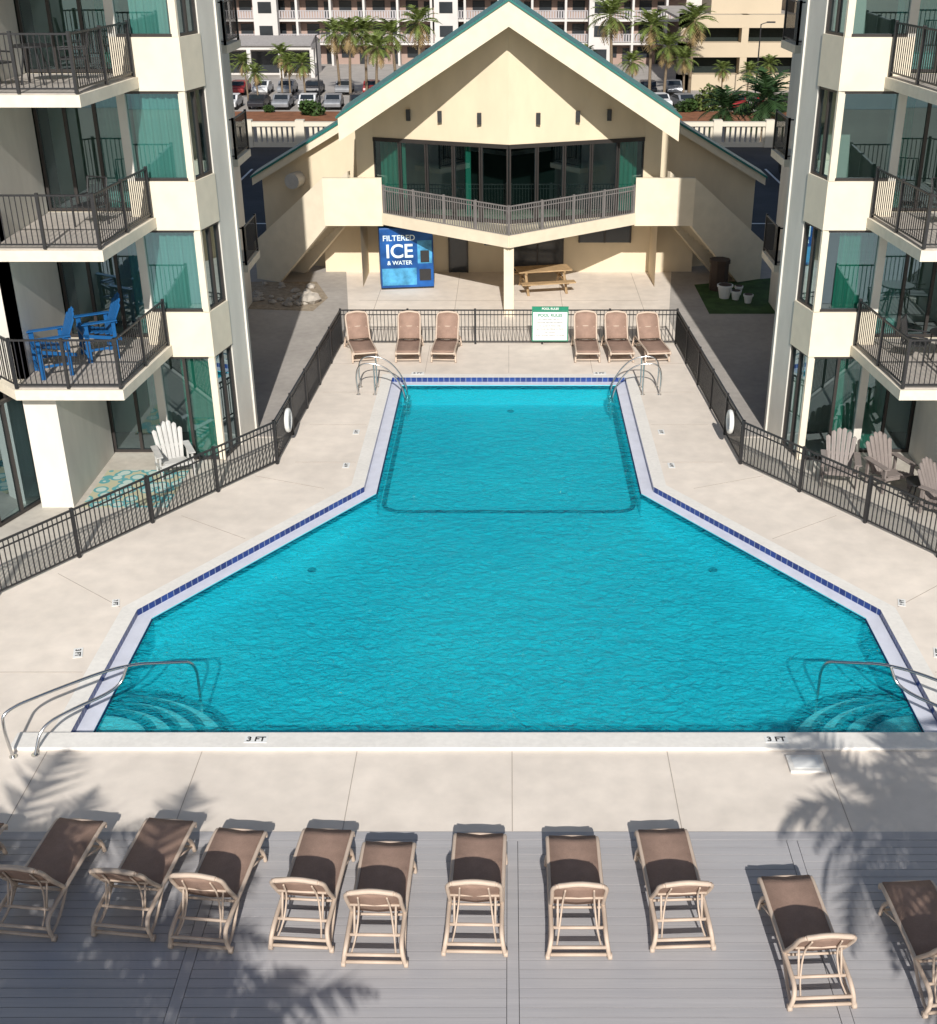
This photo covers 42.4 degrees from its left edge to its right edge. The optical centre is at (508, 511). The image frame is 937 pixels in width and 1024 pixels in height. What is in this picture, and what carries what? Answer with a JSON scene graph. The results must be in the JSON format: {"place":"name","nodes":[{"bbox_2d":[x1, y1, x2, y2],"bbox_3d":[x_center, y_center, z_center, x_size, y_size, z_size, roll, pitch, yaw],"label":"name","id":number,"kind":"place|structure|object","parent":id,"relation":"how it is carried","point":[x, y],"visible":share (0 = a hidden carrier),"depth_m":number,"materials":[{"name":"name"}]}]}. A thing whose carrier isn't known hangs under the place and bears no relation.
{"place":"outdoors","nodes":[
{"label":"outdoors","id":0,"kind":"place"},
{"bbox_2d":[0,272,936,831],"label":"pool deck pavement","id":1,"kind":"structure","parent":0,"point":[52,618],"depth_m":20.70,"materials":[{"name":"concrete"}]},
{"bbox_2d":[344,310,377,362],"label":"chaise lounger","id":2,"kind":"object","parent":1,"relation":"on","point":[357,324],"visible":0.98,"depth_m":36.12,"materials":[{"name":"beige plastic"}]},
{"bbox_2d":[378,225,433,289],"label":"ice vending machine","id":3,"kind":"object","parent":1,"relation":"on","point":[406,258],"visible":1,"depth_m":42.02,"materials":[{"name":"blue metal"}]},
{"bbox_2d":[395,310,423,361],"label":"chaise lounger","id":4,"kind":"object","parent":1,"relation":"on","point":[408,324],"visible":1,"depth_m":36.15,"materials":[{"name":"beige plastic"}]},
{"bbox_2d":[430,311,461,362],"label":"chaise lounger","id":5,"kind":"object","parent":1,"relation":"on","point":[447,324],"visible":1,"depth_m":36.15,"materials":[{"name":"beige plastic"}]},
{"bbox_2d":[0,308,936,591],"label":"pool fence","id":6,"kind":"object","parent":1,"relation":"on","point":[694,358],"visible":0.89,"depth_m":27.65,"materials":[{"name":"metal"}]},
{"bbox_2d":[532,306,568,340],"bbox_3d":[1.250,-5.694,36.544,1.100,1.080,0.038,0,26,0],"label":"pool rules sign","id":7,"kind":"object","parent":6,"relation":"attached to","point":[549,323],"visible":1,"depth_m":36.53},
{"bbox_2d":[6,274,935,830],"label":"pavement joint","id":8,"kind":"object","parent":1,"relation":"on","point":[426,364],"visible":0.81,"depth_m":25.99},
{"bbox_2d":[11,374,936,750],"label":"swimming pool","id":9,"kind":"structure","parent":1,"relation":"in","point":[509,562],"depth_m":23.37,"materials":[{"name":"liquid"}]},
{"bbox_2d":[1,661,203,759],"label":"pool handrail","id":10,"kind":"object","parent":9,"relation":"on","point":[35,753],"visible":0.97,"depth_m":18.94,"materials":[{"name":"silver metal"}]},
{"bbox_2d":[814,661,936,713],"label":"pool handrail","id":11,"kind":"object","parent":9,"relation":"on","point":[891,667],"visible":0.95,"depth_m":19.37,"materials":[{"name":"silver metal"}]},
{"bbox_2d":[262,27,755,286],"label":"stucco wall","id":12,"kind":"structure","parent":1,"relation":"on","point":[508,83],"depth_m":40.21,"materials":[{"name":"paint"}]},
{"bbox_2d":[285,171,305,188],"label":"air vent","id":13,"kind":"object","parent":12,"relation":"attached to","point":[295,179],"visible":1,"depth_m":43.61,"materials":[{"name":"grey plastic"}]},
{"bbox_2d":[387,209,630,233],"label":"floor and soffit","id":14,"kind":"structure","parent":12,"relation":"attached to","point":[545,222],"depth_m":40.96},
{"bbox_2d":[375,141,641,208],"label":"interior wall","id":15,"kind":"structure","parent":14,"relation":"on","point":[522,172],"depth_m":41.58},
{"bbox_2d":[372,137,644,223],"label":"window frame","id":16,"kind":"object","parent":14,"relation":"on","point":[481,146],"visible":0.84,"depth_m":40.07,"materials":[{"name":"brown metal"}]},
{"bbox_2d":[382,184,635,235],"bbox_3d":[0.000,-9.879,39.541,8.584,1.030,3.414,0,26,0],"label":"balcony railing","id":17,"kind":"object","parent":14,"relation":"on","point":[508,210],"visible":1,"depth_m":39.48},
{"bbox_2d":[380,142,637,215],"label":"curtain","id":18,"kind":"object","parent":14,"relation":"hanging from","point":[627,165],"visible":0.87,"depth_m":40.84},
{"bbox_2d":[406,109,611,124],"bbox_3d":[0.000,-12.832,39.189,6.740,0.350,0.966,0,26,0],"label":"wall light","id":19,"kind":"object","parent":12,"relation":"attached to","point":[538,117],"visible":1,"depth_m":39.17,"materials":[{"name":"black metal"}]},
{"bbox_2d":[252,1,765,281],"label":"fascia and parapet","id":20,"kind":"structure","parent":12,"relation":"attached to","point":[287,239],"depth_m":40.94,"materials":[{"name":"paint"}]},
{"bbox_2d":[250,0,767,177],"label":"roof","id":21,"kind":"structure","parent":20,"relation":"on","point":[533,14],"depth_m":37.84,"materials":[{"name":"teal metal"}]},
{"bbox_2d":[448,225,631,272],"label":"opening frame","id":22,"kind":"object","parent":12,"relation":"attached to","point":[537,247],"visible":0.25,"depth_m":44.09,"materials":[{"name":"brown metal"}]},
{"bbox_2d":[450,226,629,271],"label":"door and window","id":23,"kind":"structure","parent":22,"relation":"attached to","point":[550,252],"depth_m":44.18,"materials":[{"name":"black glass"}]},
{"bbox_2d":[504,247,513,315],"bbox_3d":[0.000,-7.538,39.150,0.320,2.360,0.320,0,26,0],"label":"support post","id":24,"kind":"object","parent":1,"relation":"on","point":[508,278],"visible":0.79,"depth_m":38.99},
{"bbox_2d":[514,264,575,295],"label":"picnic table","id":25,"kind":"object","parent":1,"relation":"on","point":[557,269],"visible":0.96,"depth_m":41.94,"materials":[{"name":"brown wood"}]},
{"bbox_2d":[571,310,600,361],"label":"chaise lounger","id":26,"kind":"object","parent":1,"relation":"on","point":[585,324],"visible":1,"depth_m":36.14,"materials":[{"name":"beige plastic"}]},
{"bbox_2d":[600,310,634,362],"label":"chaise lounger","id":27,"kind":"object","parent":1,"relation":"on","point":[616,324],"visible":0.98,"depth_m":36.15,"materials":[{"name":"beige plastic"}]},
{"bbox_2d":[631,311,670,362],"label":"chaise lounger","id":28,"kind":"object","parent":1,"relation":"on","point":[647,324],"visible":0.99,"depth_m":36.15,"materials":[{"name":"beige plastic"}]},
{"bbox_2d":[785,755,825,772],"bbox_3d":[4.520,3.833,18.369,0.540,0.056,0.400,0,26,0],"label":"skimmer cover","id":29,"kind":"object","parent":1,"relation":"on","point":[805,763],"visible":1,"depth_m":18.33,"materials":[{"name":"white paint"}]},
{"bbox_2d":[0,832,936,1023],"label":"composite deck","id":30,"kind":"structure","parent":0,"point":[76,972],"depth_m":15.01,"materials":[{"name":"wood"}]},
{"bbox_2d":[0,817,106,941],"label":"chaise lounger","id":31,"kind":"object","parent":30,"relation":"on","point":[60,854],"visible":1,"depth_m":15.84,"materials":[{"name":"fabric"}]},
{"bbox_2d":[89,817,196,941],"bbox_3d":[-4.760,4.491,15.787,0.829,1.096,1.900,3,26,6],"label":"chaise lounger","id":32,"kind":"object","parent":30,"relation":"on","point":[153,854],"visible":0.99,"depth_m":15.81,"materials":[{"name":"fabric"}]},
{"bbox_2d":[168,827,267,953],"bbox_3d":[-3.746,4.558,15.597,0.829,1.142,1.900,3,26,5],"label":"chaise lounger","id":33,"kind":"object","parent":30,"relation":"on","point":[227,864],"visible":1,"depth_m":15.49,"materials":[{"name":"fabric"}]},
{"bbox_2d":[268,828,355,952],"bbox_3d":[-2.524,4.571,15.600,0.829,1.116,1.899,2,26,4],"label":"chaise lounger","id":34,"kind":"object","parent":30,"relation":"on","point":[319,862],"visible":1,"depth_m":15.62,"materials":[{"name":"fabric"}]},
{"bbox_2d":[341,841,416,967],"bbox_3d":[-1.628,4.671,15.369,0.829,1.137,1.900,1,26,1],"label":"chaise lounger","id":35,"kind":"object","parent":30,"relation":"on","point":[386,870],"visible":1,"depth_m":15.16,"materials":[{"name":"fabric"}]},
{"bbox_2d":[441,832,507,956],"bbox_3d":[-0.408,4.599,15.523,0.829,1.133,1.900,1,26,1],"label":"chaise lounger","id":36,"kind":"object","parent":30,"relation":"on","point":[479,861],"visible":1,"depth_m":15.28,"materials":[{"name":"fabric"}]},
{"bbox_2d":[544,835,611,959],"bbox_3d":[0.860,4.619,15.477,0.829,1.137,1.900,0,26,0],"label":"chaise lounger","id":37,"kind":"object","parent":30,"relation":"on","point":[573,864],"visible":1,"depth_m":15.23,"materials":[{"name":"fabric"}]},
{"bbox_2d":[634,828,715,952],"bbox_3d":[2.122,4.581,15.604,0.829,1.095,1.900,-1,26,-2],"label":"chaise lounger","id":38,"kind":"object","parent":30,"relation":"on","point":[665,857],"visible":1,"depth_m":15.66,"materials":[{"name":"fabric"}]},
{"bbox_2d":[757,875,856,1011],"bbox_3d":[3.636,4.964,14.790,0.829,1.116,1.900,-1,26,-3],"label":"chaise lounger","id":39,"kind":"object","parent":30,"relation":"on","point":[796,911],"visible":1,"depth_m":14.84,"materials":[{"name":"fabric"}]},
{"bbox_2d":[878,880,936,1018],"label":"chaise lounger","id":40,"kind":"object","parent":30,"relation":"on","point":[912,904],"visible":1,"depth_m":15.01,"materials":[{"name":"fabric"}]},
{"bbox_2d":[0,438,936,589],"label":"patio floor","id":41,"kind":"structure","parent":0,"point":[38,513],"depth_m":26.70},
{"bbox_2d":[83,470,188,506],"bbox_3d":[-8.450,-0.545,27.416,1.900,0.010,2.000,0,26,0],"label":"outdoor rug","id":42,"kind":"object","parent":41,"relation":"on","point":[111,480],"visible":0.57,"depth_m":27.43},
{"bbox_2d":[150,420,195,480],"bbox_3d":[-7.813,-1.449,28.017,0.882,1.112,1.013,-12,28,-22],"label":"adirondack chair","id":43,"kind":"object","parent":42,"relation":"on","point":[168,460],"visible":0.89,"depth_m":28.17,"materials":[{"name":"white plastic"}]},
{"bbox_2d":[820,427,861,489],"bbox_3d":[7.581,-1.235,27.576,0.882,1.112,1.013,5,26,11],"label":"adirondack chair","id":44,"kind":"object","parent":41,"relation":"on","point":[843,453],"visible":0.75,"depth_m":27.77,"materials":[{"name":"grey plastic"}]},
{"bbox_2d":[861,431,917,493],"bbox_3d":[8.599,-1.145,27.391,0.882,1.112,1.013,-9,27,-18],"label":"adirondack chair","id":45,"kind":"object","parent":41,"relation":"on","point":[879,457],"visible":0.94,"depth_m":27.54,"materials":[{"name":"grey plastic"}]},
{"bbox_2d":[913,457,936,512],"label":"adirondack chair","id":46,"kind":"object","parent":41,"relation":"on","point":[927,473],"visible":0.82,"depth_m":26.20,"materials":[{"name":"grey plastic"}]},
{"bbox_2d":[231,64,788,110],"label":"hotel forecourt pavement","id":47,"kind":"structure","parent":0,"point":[328,75],"depth_m":153.57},
{"bbox_2d":[247,92,270,108],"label":"parked car","id":48,"kind":"object","parent":47,"relation":"on","point":[261,99],"visible":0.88,"depth_m":127.35,"materials":[{"name":"silver metal"}]},
{"bbox_2d":[231,40,321,77],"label":"colonnade wall","id":49,"kind":"structure","parent":47,"relation":"on","point":[311,49],"depth_m":153.82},
{"bbox_2d":[229,51,310,72],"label":"shopfront","id":50,"kind":"object","parent":49,"relation":"attached to","point":[261,59],"visible":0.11,"depth_m":156.69,"materials":[{"name":"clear glass"}]},
{"bbox_2d":[232,35,318,45],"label":"roof","id":51,"kind":"structure","parent":49,"relation":"on","point":[268,40],"depth_m":154.34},
{"bbox_2d":[271,93,294,109],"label":"parked car","id":52,"kind":"object","parent":47,"relation":"on","point":[287,100],"visible":0.91,"depth_m":127.09,"materials":[{"name":"silver metal"}]},
{"bbox_2d":[288,52,316,92],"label":"palm tree","id":53,"kind":"object","parent":47,"relation":"on","point":[303,70],"visible":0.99,"depth_m":127.72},
{"bbox_2d":[316,17,345,92],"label":"palm tree","id":54,"kind":"object","parent":47,"relation":"on","point":[332,35],"visible":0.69,"depth_m":135.89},
{"bbox_2d":[330,16,368,93],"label":"palm tree","id":55,"kind":"object","parent":47,"relation":"on","point":[349,25],"visible":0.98,"depth_m":131.35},
{"bbox_2d":[347,15,384,90],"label":"palm tree","id":56,"kind":"object","parent":47,"relation":"on","point":[365,25],"visible":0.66,"depth_m":132.93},
{"bbox_2d":[356,31,399,83],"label":"palm tree","id":57,"kind":"object","parent":47,"relation":"on","point":[377,40],"visible":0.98,"depth_m":129.10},
{"bbox_2d":[371,17,409,70],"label":"palm tree","id":58,"kind":"object","parent":47,"relation":"on","point":[390,26],"visible":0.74,"depth_m":135.66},
{"bbox_2d":[396,4,441,54],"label":"palm tree","id":59,"kind":"object","parent":47,"relation":"on","point":[419,31],"visible":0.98,"depth_m":132.85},
{"bbox_2d":[226,0,678,65],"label":"slab and column","id":60,"kind":"structure","parent":47,"relation":"on","point":[273,19],"depth_m":164.83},
{"bbox_2d":[225,0,663,63],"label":"door and window","id":61,"kind":"structure","parent":60,"relation":"attached to","point":[412,52],"depth_m":166.45,"materials":[{"name":"black glass"}]},
{"bbox_2d":[225,10,676,41],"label":"railing","id":62,"kind":"object","parent":60,"relation":"on","point":[432,17],"visible":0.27,"depth_m":164.92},
{"bbox_2d":[226,0,686,63],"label":"wall","id":63,"kind":"structure","parent":47,"relation":"on","point":[673,28],"depth_m":167.36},
{"bbox_2d":[583,0,635,63],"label":"palm tree","id":64,"kind":"object","parent":47,"relation":"on","point":[611,8],"visible":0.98,"depth_m":133.30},
{"bbox_2d":[618,50,646,77],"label":"palm tree","id":65,"kind":"object","parent":47,"relation":"on","point":[633,57],"visible":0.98,"depth_m":129.46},
{"bbox_2d":[630,8,672,89],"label":"palm tree","id":66,"kind":"object","parent":47,"relation":"on","point":[652,34],"visible":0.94,"depth_m":130.52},
{"bbox_2d":[649,31,687,92],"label":"palm tree","id":67,"kind":"object","parent":47,"relation":"on","point":[668,41],"visible":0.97,"depth_m":129.78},
{"bbox_2d":[669,46,700,92],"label":"palm tree","id":68,"kind":"object","parent":47,"relation":"on","point":[685,53],"visible":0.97,"depth_m":129.72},
{"bbox_2d":[673,2,718,92],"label":"palm tree","id":69,"kind":"object","parent":47,"relation":"on","point":[691,29],"visible":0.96,"depth_m":132.83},
{"bbox_2d":[676,0,796,89],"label":"beam and wall","id":70,"kind":"structure","parent":47,"relation":"on","point":[743,16],"depth_m":140.83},
{"bbox_2d":[692,28,793,72],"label":"dark bay","id":71,"kind":"object","parent":70,"relation":"attached to","point":[706,65],"visible":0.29,"depth_m":142.76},
{"bbox_2d":[238,147,782,249],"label":"asphalt parking lot","id":72,"kind":"structure","parent":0,"point":[766,195],"depth_m":59.27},
{"bbox_2d":[236,119,784,146],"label":"balusters","id":73,"kind":"object","parent":72,"relation":"on","point":[715,125],"visible":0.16,"depth_m":69.44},
{"bbox_2d":[247,258,774,435],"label":"side pavement","id":74,"kind":"structure","parent":0,"point":[736,348],"depth_m":37.28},
{"bbox_2d":[248,282,327,310],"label":"gravel bed","id":75,"kind":"object","parent":74,"relation":"on","point":[271,288],"visible":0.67,"depth_m":41.82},
{"bbox_2d":[252,281,320,306],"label":"landscape rocks","id":76,"kind":"object","parent":75,"relation":"on","point":[308,296],"visible":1,"depth_m":40.98,"materials":[{"name":"stone"}]},
{"bbox_2d":[304,226,710,255],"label":"stair steps","id":77,"kind":"structure","parent":74,"relation":"on","point":[330,229],"depth_m":42.85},
{"bbox_2d":[240,126,781,141],"bbox_3d":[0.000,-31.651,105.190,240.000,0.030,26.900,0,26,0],"label":"balustrade","id":78,"kind":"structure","parent":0,"point":[307,133],"depth_m":112.87,"materials":[{"name":"concrete"}]},
{"bbox_2d":[695,278,774,313],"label":"grass lawn","id":79,"kind":"structure","parent":0,"point":[714,303],"depth_m":41.15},
{"bbox_2d":[709,257,730,290],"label":"trash bin","id":80,"kind":"object","parent":79,"relation":"on","point":[719,268],"visible":0.92,"depth_m":41.95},
{"bbox_3d":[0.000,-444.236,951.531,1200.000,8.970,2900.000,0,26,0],"label":"ground","id":81,"kind":"structure","parent":0,"visible":0},
{"bbox_2d":[0,67,190,519],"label":"floor slab","id":82,"kind":"structure","parent":81,"relation":"on","point":[8,502],"depth_m":29.00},
{"bbox_2d":[0,0,80,400],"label":"room wall","id":83,"kind":"structure","parent":82,"relation":"on","point":[28,24],"depth_m":27.14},
{"bbox_2d":[0,0,258,506],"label":"side wall","id":84,"kind":"structure","parent":82,"relation":"on","point":[71,443],"depth_m":26.73,"materials":[{"name":"paint"}]},
{"bbox_2d":[0,0,240,526],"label":"window frame","id":85,"kind":"object","parent":84,"relation":"attached to","point":[6,399],"visible":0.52,"depth_m":26.47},
{"bbox_2d":[93,0,217,454],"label":"window","id":86,"kind":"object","parent":85,"relation":"hanging from","point":[201,402],"visible":0.57,"depth_m":28.48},
{"bbox_2d":[95,0,217,443],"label":"pale curtain","id":87,"kind":"object","parent":85,"relation":"attached to","point":[171,256],"visible":0.63,"depth_m":26.16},
{"bbox_2d":[217,277,237,451],"bbox_3d":[-10.354,-9.627,23.237,8.599,19.860,2.527,-22,33,-37],"label":"window glass","id":88,"kind":"object","parent":85,"relation":"in","point":[230,396],"visible":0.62,"depth_m":28.77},
{"bbox_2d":[25,0,232,459],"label":"spandrel band","id":89,"kind":"object","parent":84,"relation":"attached to","point":[174,62],"visible":0.59,"depth_m":26.20,"materials":[{"name":"beige paint"}]},
{"bbox_2d":[0,40,259,399],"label":"balcony slab","id":90,"kind":"structure","parent":84,"relation":"attached to","point":[103,254],"depth_m":24.78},
{"bbox_2d":[0,74,166,388],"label":"balcony floor","id":91,"kind":"structure","parent":90,"relation":"on","point":[53,214],"depth_m":25.27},
{"bbox_2d":[13,43,52,84],"bbox_3d":[-9.300,-8.767,23.646,0.800,0.724,0.800,0,26,0],"label":"patio table","id":92,"kind":"object","parent":91,"relation":"on","point":[31,45],"visible":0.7,"depth_m":23.54,"materials":[{"name":"black metal"}]},
{"bbox_2d":[26,307,76,379],"bbox_3d":[-9.627,-3.608,25.563,0.964,1.359,0.840,-14,29,-27],"label":"tall adirondack chair","id":93,"kind":"object","parent":91,"relation":"on","point":[65,331],"visible":0.67,"depth_m":25.47,"materials":[{"name":"blue plastic"}]},
{"bbox_2d":[71,175,108,228],"bbox_3d":[-8.780,-6.511,25.357,0.516,0.964,0.635,9,27,18],"label":"patio chair","id":94,"kind":"object","parent":91,"relation":"on","point":[85,205],"visible":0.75,"depth_m":25.38,"materials":[{"name":"black metal"}]},
{"bbox_2d":[73,292,121,362],"bbox_3d":[-8.977,-4.088,26.552,0.964,1.359,0.840,-14,29,-27],"label":"tall adirondack chair","id":95,"kind":"object","parent":91,"relation":"on","point":[109,321],"visible":0.9,"depth_m":26.44,"materials":[{"name":"blue plastic"}]},
{"bbox_2d":[0,0,258,388],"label":"balcony railing","id":96,"kind":"object","parent":91,"relation":"on","point":[227,37],"visible":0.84,"depth_m":24.54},
{"bbox_2d":[235,111,786,120],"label":"mulch bed","id":97,"kind":"object","parent":81,"relation":"on","point":[331,115],"depth_m":122.52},
{"bbox_2d":[298,99,325,115],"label":"shrub","id":98,"kind":"object","parent":97,"relation":"on","point":[306,106],"visible":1,"depth_m":122.78,"materials":[{"name":"green plant"}]},
{"bbox_2d":[693,83,724,110],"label":"shrub","id":99,"kind":"object","parent":97,"relation":"on","point":[698,98],"visible":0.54,"depth_m":125.43,"materials":[{"name":"green plant"}]},
{"bbox_2d":[697,84,756,141],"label":"palm tree","id":100,"kind":"object","parent":81,"relation":"on","point":[725,101],"visible":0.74,"depth_m":84.87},
{"bbox_2d":[728,66,789,141],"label":"palm tree","id":101,"kind":"object","parent":81,"relation":"on","point":[767,84],"visible":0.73,"depth_m":81.56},
{"bbox_2d":[805,200,936,454],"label":"floor slab","id":102,"kind":"structure","parent":81,"relation":"on","point":[815,442],"depth_m":29.67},
{"bbox_2d":[764,0,936,468],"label":"side wall","id":103,"kind":"structure","parent":102,"relation":"on","point":[871,132],"depth_m":27.66,"materials":[{"name":"paint"}]},
{"bbox_2d":[761,40,936,399],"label":"balcony slab","id":104,"kind":"structure","parent":103,"relation":"attached to","point":[919,254],"depth_m":25.01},
{"bbox_2d":[856,74,936,388],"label":"balcony floor","id":105,"kind":"structure","parent":104,"relation":"on","point":[928,247],"depth_m":25.90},
{"bbox_2d":[763,0,936,388],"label":"balcony railing","id":106,"kind":"object","parent":105,"relation":"on","point":[789,28],"visible":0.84,"depth_m":25.05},
{"bbox_2d":[900,313,931,365],"bbox_3d":[8.850,-3.760,26.331,0.635,0.964,0.516,14,29,27],"label":"patio chair","id":107,"kind":"object","parent":105,"relation":"on","point":[904,326],"visible":0.64,"depth_m":26.26,"materials":[{"name":"black metal"}]},
{"bbox_2d":[782,0,936,458],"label":"window frame","id":108,"kind":"object","parent":103,"relation":"attached to","point":[821,174],"visible":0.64,"depth_m":27.30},
{"bbox_2d":[785,349,801,451],"bbox_3d":[10.474,-9.627,23.237,8.599,19.860,2.527,22,33,37],"label":"window glass","id":109,"kind":"object","parent":108,"relation":"in","point":[791,401],"visible":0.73,"depth_m":28.88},
{"bbox_2d":[802,0,936,440],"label":"pale curtain","id":110,"kind":"object","parent":108,"relation":"attached to","point":[891,282],"visible":0.32,"depth_m":27.41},
{"bbox_2d":[831,96,915,454],"bbox_3d":[8.194,-5.182,27.362,1.695,8.340,0.408,-11,28,-21],"label":"window","id":111,"kind":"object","parent":108,"relation":"hanging from","point":[854,266],"visible":0.51,"depth_m":27.30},
{"bbox_2d":[790,0,936,459],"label":"spandrel band","id":112,"kind":"object","parent":103,"relation":"attached to","point":[848,62],"visible":0.68,"depth_m":26.21,"materials":[{"name":"beige paint"}]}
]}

